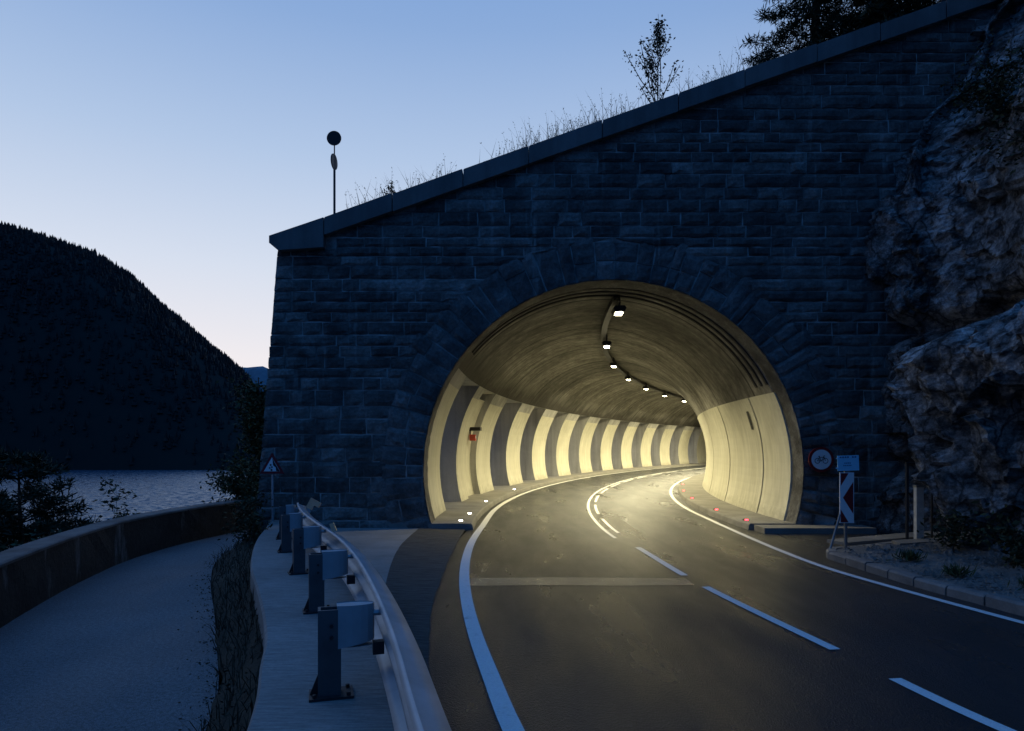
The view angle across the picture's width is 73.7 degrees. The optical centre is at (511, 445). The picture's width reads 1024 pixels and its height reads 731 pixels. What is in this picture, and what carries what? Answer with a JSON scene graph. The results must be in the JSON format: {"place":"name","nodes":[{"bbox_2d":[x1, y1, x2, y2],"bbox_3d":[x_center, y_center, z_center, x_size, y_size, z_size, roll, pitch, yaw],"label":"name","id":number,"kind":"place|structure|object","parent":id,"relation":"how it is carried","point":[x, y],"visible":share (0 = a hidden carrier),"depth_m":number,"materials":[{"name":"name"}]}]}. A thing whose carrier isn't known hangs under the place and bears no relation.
{"place":"outdoors","nodes":[
{"label":"outdoors","id":0,"kind":"place"},
{"bbox_2d":[0,470,245,540],"bbox_3d":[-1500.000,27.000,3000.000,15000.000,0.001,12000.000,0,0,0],"label":"lake","id":1,"kind":"structure","parent":0,"point":[154,490],"depth_m":423.94,"materials":[{"name":"blue liquid"}]},
{"bbox_2d":[0,529,251,730],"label":"path","id":2,"kind":"structure","parent":0,"point":[110,649],"depth_m":8.31,"materials":[{"name":"grey asphalt"}]},
{"bbox_2d":[0,221,264,469],"bbox_3d":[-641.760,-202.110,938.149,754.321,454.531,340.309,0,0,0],"label":"forest","id":3,"kind":"object","parent":0,"point":[164,318],"visible":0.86,"depth_m":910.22,"materials":[{"name":"green plant"}]},
{"bbox_2d":[171,528,263,730],"bbox_3d":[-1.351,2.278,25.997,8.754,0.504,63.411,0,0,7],"label":"verge ground","id":4,"kind":"structure","parent":0,"point":[253,666],"depth_m":7.68,"materials":[{"name":"green plant"}]},
{"bbox_2d":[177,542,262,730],"bbox_3d":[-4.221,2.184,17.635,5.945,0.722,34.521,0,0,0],"label":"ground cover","id":5,"kind":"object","parent":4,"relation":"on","point":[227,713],"visible":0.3,"depth_m":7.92,"materials":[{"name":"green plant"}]},
{"bbox_2d":[218,490,276,544],"bbox_3d":[-6.041,1.601,15.776,1.355,1.514,1.737,0,0,0],"label":"verge shrub","id":6,"kind":"object","parent":4,"relation":"on","point":[245,508],"visible":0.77,"depth_m":15.56,"materials":[{"name":"green plant"}]},
{"bbox_2d":[245,512,272,548],"bbox_3d":[-5.348,1.837,14.302,0.712,0.927,0.498,0,0,45],"label":"verge shrub","id":7,"kind":"object","parent":4,"relation":"on","point":[252,522],"visible":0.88,"depth_m":14.20,"materials":[{"name":"green plant"}]},
{"bbox_2d":[247,520,393,730],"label":"concrete plinth","id":8,"kind":"structure","parent":4,"relation":"on","point":[288,672],"depth_m":5.50,"materials":[{"name":"grey concrete"}]},
{"bbox_2d":[260,453,283,520],"bbox_3d":[-5.580,1.225,15.909,0.572,2.150,0.075,0,0,0],"label":"warning sign","id":9,"kind":"object","parent":8,"relation":"on","point":[272,467],"visible":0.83,"depth_m":15.88,"materials":[{"name":"metal"}]},
{"bbox_2d":[276,498,451,730],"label":"guardrail","id":10,"kind":"object","parent":8,"relation":"on","point":[372,614],"visible":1,"depth_m":4.79,"materials":[{"name":"metal"}]},
{"bbox_2d":[243,366,267,390],"bbox_3d":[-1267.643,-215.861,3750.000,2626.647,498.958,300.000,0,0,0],"label":"mountain terrain","id":11,"kind":"structure","parent":0,"point":[260,372],"depth_m":3818.91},
{"bbox_2d":[206,531,465,730],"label":"ground","id":12,"kind":"structure","parent":0,"point":[220,680],"depth_m":8.38,"materials":[{"name":"soil"}]},
{"bbox_2d":[1,521,70,548],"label":"leafy bush","id":13,"kind":"object","parent":12,"relation":"on","point":[22,542],"visible":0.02,"depth_m":13.36,"materials":[{"name":"green plant"}]},
{"bbox_2d":[0,445,101,551],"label":"pine tree","id":14,"kind":"object","parent":12,"relation":"on","point":[12,528],"visible":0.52,"depth_m":15.08,"materials":[{"name":"green plant"}]},
{"bbox_2d":[90,475,140,519],"bbox_3d":[-9.558,2.149,16.480,1.176,2.905,1.132,0,0,0],"label":"sapling","id":15,"kind":"object","parent":12,"relation":"on","point":[116,499],"visible":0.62,"depth_m":16.60,"materials":[{"name":"green plant"}]},
{"bbox_2d":[0,497,256,627],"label":"wall","id":16,"kind":"structure","parent":12,"relation":"on","point":[35,573],"depth_m":13.17,"materials":[{"name":"concrete"}]},
{"bbox_2d":[198,451,259,526],"bbox_3d":[-8.280,1.969,20.660,2.198,3.666,1.966,0,0,-21],"label":"leafy bush","id":17,"kind":"object","parent":12,"relation":"on","point":[227,483],"visible":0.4,"depth_m":20.54,"materials":[{"name":"green plant"}]},
{"bbox_2d":[215,374,266,499],"bbox_3d":[-9.114,1.613,24.502,3.069,8.781,2.836,0,0,11],"label":"broadleaf tree","id":18,"kind":"object","parent":12,"relation":"on","point":[252,423],"visible":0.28,"depth_m":24.20,"materials":[{"name":"green plant"}]},
{"bbox_2d":[255,0,1010,532],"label":"portal wall","id":19,"kind":"structure","parent":12,"relation":"on","point":[739,206],"depth_m":16.31,"materials":[{"name":"stone"}]},
{"bbox_2d":[327,131,340,213],"bbox_3d":[-4.548,-6.327,17.465,0.302,3.455,0.261,0,0,-41],"label":"round sign","id":20,"kind":"object","parent":19,"relation":"attached to","point":[333,138],"visible":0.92,"depth_m":17.45,"materials":[{"name":"metal"}]},
{"bbox_2d":[808,447,833,471],"bbox_3d":[7.310,0.320,16.241,0.600,0.600,0.217,0,0,0],"label":"round sign","id":21,"kind":"object","parent":19,"relation":"attached to","point":[820,459],"visible":1,"depth_m":16.14,"materials":[{"name":"white metal"}]},
{"bbox_2d":[329,528,417,583],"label":"concrete pavement","id":22,"kind":"structure","parent":0,"point":[377,548],"depth_m":13.99,"materials":[{"name":"grey concrete"}]},
{"bbox_2d":[0,0,935,368],"label":"sky","id":23,"kind":"structure","parent":0,"point":[170,140],"materials":[{"name":"blue"}]},
{"bbox_2d":[388,463,705,530],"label":"pavement","id":24,"kind":"structure","parent":0,"point":[477,506],"depth_m":23.62,"materials":[{"name":"concrete"}]},
{"bbox_2d":[427,288,791,520],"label":"road tunnel","id":25,"kind":"structure","parent":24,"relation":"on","point":[543,389],"depth_m":24.69,"materials":[{"name":"concrete"}]},
{"bbox_2d":[469,427,481,440],"bbox_3d":[-1.372,-0.452,25.647,0.420,0.504,0.312,0,0,9],"label":"emergency box","id":26,"kind":"object","parent":25,"relation":"attached to","point":[472,437],"visible":1,"depth_m":25.55,"materials":[{"name":"metal"}]},
{"bbox_2d":[602,334,611,347],"bbox_3d":[3.397,-3.748,24.465,0.340,0.425,0.600,0,0,8],"label":"tunnel lamp","id":27,"kind":"object","parent":25,"relation":"attached to","point":[606,344],"visible":1,"depth_m":24.19,"materials":[{"name":"metal"}]},
{"bbox_2d":[610,357,617,367],"bbox_3d":[4.565,-3.748,30.596,0.340,0.425,0.600,0,0,13],"label":"tunnel lamp","id":28,"kind":"object","parent":25,"relation":"attached to","point":[613,364],"visible":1,"depth_m":30.33,"materials":[{"name":"metal"}]},
{"bbox_2d":[611,302,626,315],"bbox_3d":[2.865,-3.748,18.335,0.340,0.425,0.600,0,0,2],"label":"tunnel lamp","id":29,"kind":"object","parent":25,"relation":"attached to","point":[618,310],"visible":0.87,"depth_m":18.04,"materials":[{"name":"metal"}]},
{"bbox_2d":[429,465,1023,730],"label":"road","id":30,"kind":"structure","parent":0,"point":[696,656],"depth_m":7.25,"materials":[{"name":"grey asphalt"}]},
{"bbox_2d":[386,528,465,678],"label":"road shoulder","id":31,"kind":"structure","parent":30,"relation":"on","point":[418,565],"depth_m":10.51},
{"bbox_2d":[459,465,697,730],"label":"road marking","id":32,"kind":"object","parent":30,"relation":"on","point":[505,713],"visible":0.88,"depth_m":6.72,"materials":[{"name":"paint"}]},
{"bbox_2d":[470,577,693,585],"bbox_3d":[1.000,1.997,10.070,3.240,0.001,0.620,0,0,0],"label":"road patch","id":33,"kind":"object","parent":30,"relation":"on","point":[590,581],"visible":1,"depth_m":10.07,"materials":[{"name":"grey asphalt"}]},
{"bbox_2d":[602,519,619,532],"bbox_3d":[2.448,1.994,17.201,0.106,0.001,3.079,0,0,1],"label":"road marking","id":34,"kind":"object","parent":30,"relation":"on","point":[609,525],"visible":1,"depth_m":16.92,"materials":[{"name":"paint"}]},
{"bbox_2d":[587,468,696,537],"bbox_3d":[9.135,1.994,41.009,4.053,0.001,54.104,0,0,19],"label":"road marking","id":35,"kind":"object","parent":30,"relation":"on","point":[597,523],"visible":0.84,"depth_m":20.48,"materials":[{"name":"paint"}]},
{"bbox_2d":[635,547,686,574],"bbox_3d":[2.566,1.994,11.997,0.127,0.001,2.942,0,0,-4],"label":"road marking","id":36,"kind":"object","parent":30,"relation":"on","point":[669,566],"visible":1,"depth_m":11.79,"materials":[{"name":"paint"}]},
{"bbox_2d":[703,586,839,649],"bbox_3d":[2.950,1.994,8.193,0.135,0.001,3.021,0,0,-8],"label":"road marking","id":37,"kind":"object","parent":30,"relation":"on","point":[783,624],"visible":1,"depth_m":7.80,"materials":[{"name":"paint"}]},
{"bbox_2d":[669,477,1023,623],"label":"road marking","id":38,"kind":"object","parent":30,"relation":"on","point":[869,580],"visible":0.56,"depth_m":10.68,"materials":[{"name":"paint"}]},
{"bbox_2d":[826,537,1023,616],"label":"kerb","id":39,"kind":"structure","parent":30,"relation":"on","point":[1015,606],"depth_m":9.43,"materials":[{"name":"concrete"}]},
{"bbox_2d":[890,678,1015,730],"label":"road marking","id":40,"kind":"object","parent":30,"relation":"on","point":[953,706],"visible":1,"depth_m":5.25,"materials":[{"name":"paint"}]},
{"bbox_2d":[678,473,797,529],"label":"pavement","id":41,"kind":"structure","parent":0,"point":[704,501],"depth_m":20.55,"materials":[{"name":"concrete"}]},
{"bbox_2d":[754,525,876,533],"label":"pavement","id":42,"kind":"structure","parent":0,"point":[807,529],"depth_m":15.55,"materials":[{"name":"concrete"}]},
{"bbox_2d":[778,530,896,547],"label":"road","id":43,"kind":"structure","parent":0,"point":[819,539],"depth_m":15.12,"materials":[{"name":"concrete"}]},
{"bbox_2d":[827,531,945,545],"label":"pavement","id":44,"kind":"structure","parent":0,"point":[870,539],"depth_m":13.59,"materials":[{"name":"concrete"}]},
{"bbox_2d":[892,537,946,545],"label":"pavement","id":45,"kind":"structure","parent":0,"point":[910,541],"depth_m":12.78,"materials":[{"name":"concrete"}]},
{"bbox_2d":[836,536,1023,599],"bbox_3d":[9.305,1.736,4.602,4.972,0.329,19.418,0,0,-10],"label":"gravel ground","id":46,"kind":"structure","parent":0,"point":[1009,573],"depth_m":10.39,"materials":[{"name":"grey gravel"}]},
{"bbox_2d":[829,472,853,547],"bbox_3d":[6.017,1.084,12.539,0.522,1.688,0.116,0,0,-13],"label":"chevron sign","id":47,"kind":"object","parent":46,"relation":"on","point":[846,499],"visible":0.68,"depth_m":12.54,"materials":[{"name":"white metal"}]},
{"bbox_2d":[836,455,858,471],"bbox_3d":[6.154,0.333,12.553,0.431,0.333,0.054,0,0,0],"label":"direction sign","id":48,"kind":"object","parent":47,"relation":"attached to","point":[847,463],"visible":1,"depth_m":12.53,"materials":[{"name":"metal"}]},
{"bbox_2d":[885,549,928,562],"bbox_3d":[6.324,1.740,10.900,0.487,0.215,0.543,0,0,-42],"label":"grass tuft","id":49,"kind":"object","parent":46,"relation":"on","point":[908,555],"visible":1,"depth_m":10.85,"materials":[{"name":"green plant"}]},
{"bbox_2d":[913,485,924,538],"bbox_3d":[7.890,1.305,13.250,0.160,1.090,0.120,0,0,0],"label":"marker post","id":50,"kind":"object","parent":46,"relation":"on","point":[918,503],"visible":0.75,"depth_m":13.20,"materials":[{"name":"white plastic"}]},
{"bbox_2d":[905,462,932,538],"bbox_3d":[8.141,1.083,13.510,0.793,1.535,0.060,0,0,-9],"label":"gate frame","id":51,"kind":"object","parent":46,"relation":"on","point":[907,464],"visible":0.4,"depth_m":13.43,"materials":[{"name":"metal"}]},
{"bbox_2d":[917,506,983,551],"bbox_3d":[7.250,1.375,11.231,1.080,0.778,1.087,0,0,0],"label":"rock shrub","id":52,"kind":"object","parent":46,"relation":"on","point":[953,535],"visible":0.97,"depth_m":11.26,"materials":[{"name":"green plant"}]},
{"bbox_2d":[938,562,986,576],"bbox_3d":[6.292,1.812,9.596,0.652,0.360,0.508,0,0,-17],"label":"grass tuft","id":53,"kind":"object","parent":46,"relation":"on","point":[955,570],"visible":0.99,"depth_m":9.55,"materials":[{"name":"green plant"}]},
{"bbox_2d":[957,500,1023,567],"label":"rock shrub","id":54,"kind":"object","parent":46,"relation":"on","point":[1013,559],"visible":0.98,"depth_m":9.99,"materials":[{"name":"green plant"}]},
{"bbox_2d":[998,513,1023,550],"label":"rock shrub","id":55,"kind":"object","parent":46,"relation":"on","point":[1000,516],"visible":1,"depth_m":9.24,"materials":[{"name":"green plant"}]},
{"bbox_2d":[1007,577,1023,590],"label":"grass tuft","id":56,"kind":"object","parent":46,"relation":"on","point":[1021,582],"visible":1,"depth_m":8.71,"materials":[{"name":"green plant"}]},
{"bbox_2d":[863,0,1023,551],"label":"rock cliff","id":57,"kind":"structure","parent":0,"point":[943,254],"depth_m":14.24,"materials":[{"name":"stone"}]},
{"bbox_2d":[927,18,1023,135],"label":"rock shrub","id":58,"kind":"object","parent":57,"relation":"on","point":[993,93],"visible":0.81,"depth_m":14.44,"materials":[{"name":"green plant"}]},
{"bbox_2d":[949,3,1023,182],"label":"rock shrub","id":59,"kind":"object","parent":57,"relation":"on","point":[1002,115],"visible":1,"depth_m":12.20,"materials":[{"name":"green plant"}]},
{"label":"hillside terrain","id":60,"kind":"structure","parent":0,"visible":0},
{"bbox_2d":[381,180,394,194],"bbox_3d":[-3.158,-6.246,17.396,0.606,1.096,0.647,0,0,-41],"label":"shrub","id":61,"kind":"object","parent":60,"relation":"on","point":[388,188],"visible":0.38,"depth_m":17.38,"materials":[{"name":"green plant"}]},
{"bbox_2d":[346,40,791,206],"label":"tall grass","id":62,"kind":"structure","parent":60,"relation":"on","point":[557,131],"depth_m":17.38,"materials":[{"name":"plant"}]},
{"bbox_2d":[622,15,683,102],"bbox_3d":[3.583,-9.573,17.474,1.467,2.991,1.491,0,0,-27],"label":"bare sapling","id":63,"kind":"object","parent":60,"relation":"on","point":[659,35],"visible":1,"depth_m":17.44,"materials":[{"name":"green plant"}]},
{"bbox_2d":[751,44,781,65],"bbox_3d":[6.976,-9.800,18.456,1.874,2.156,1.558,0,0,28],"label":"bush","id":64,"kind":"object","parent":60,"relation":"on","point":[768,55],"visible":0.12,"depth_m":18.39,"materials":[{"name":"green plant"}]},
{"bbox_2d":[738,0,862,67],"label":"spruce tree","id":65,"kind":"object","parent":60,"relation":"on","point":[821,28],"visible":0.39,"depth_m":20.57,"materials":[{"name":"green plant"}]},
{"bbox_2d":[806,0,940,40],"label":"spruce tree","id":66,"kind":"object","parent":60,"relation":"on","point":[840,3],"visible":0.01,"depth_m":21.60,"materials":[{"name":"green plant"}]},
{"bbox_2d":[832,0,936,38],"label":"spruce tree","id":67,"kind":"object","parent":60,"relation":"on","point":[876,11],"visible":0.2,"depth_m":18.90,"materials":[{"name":"green plant"}]}
]}

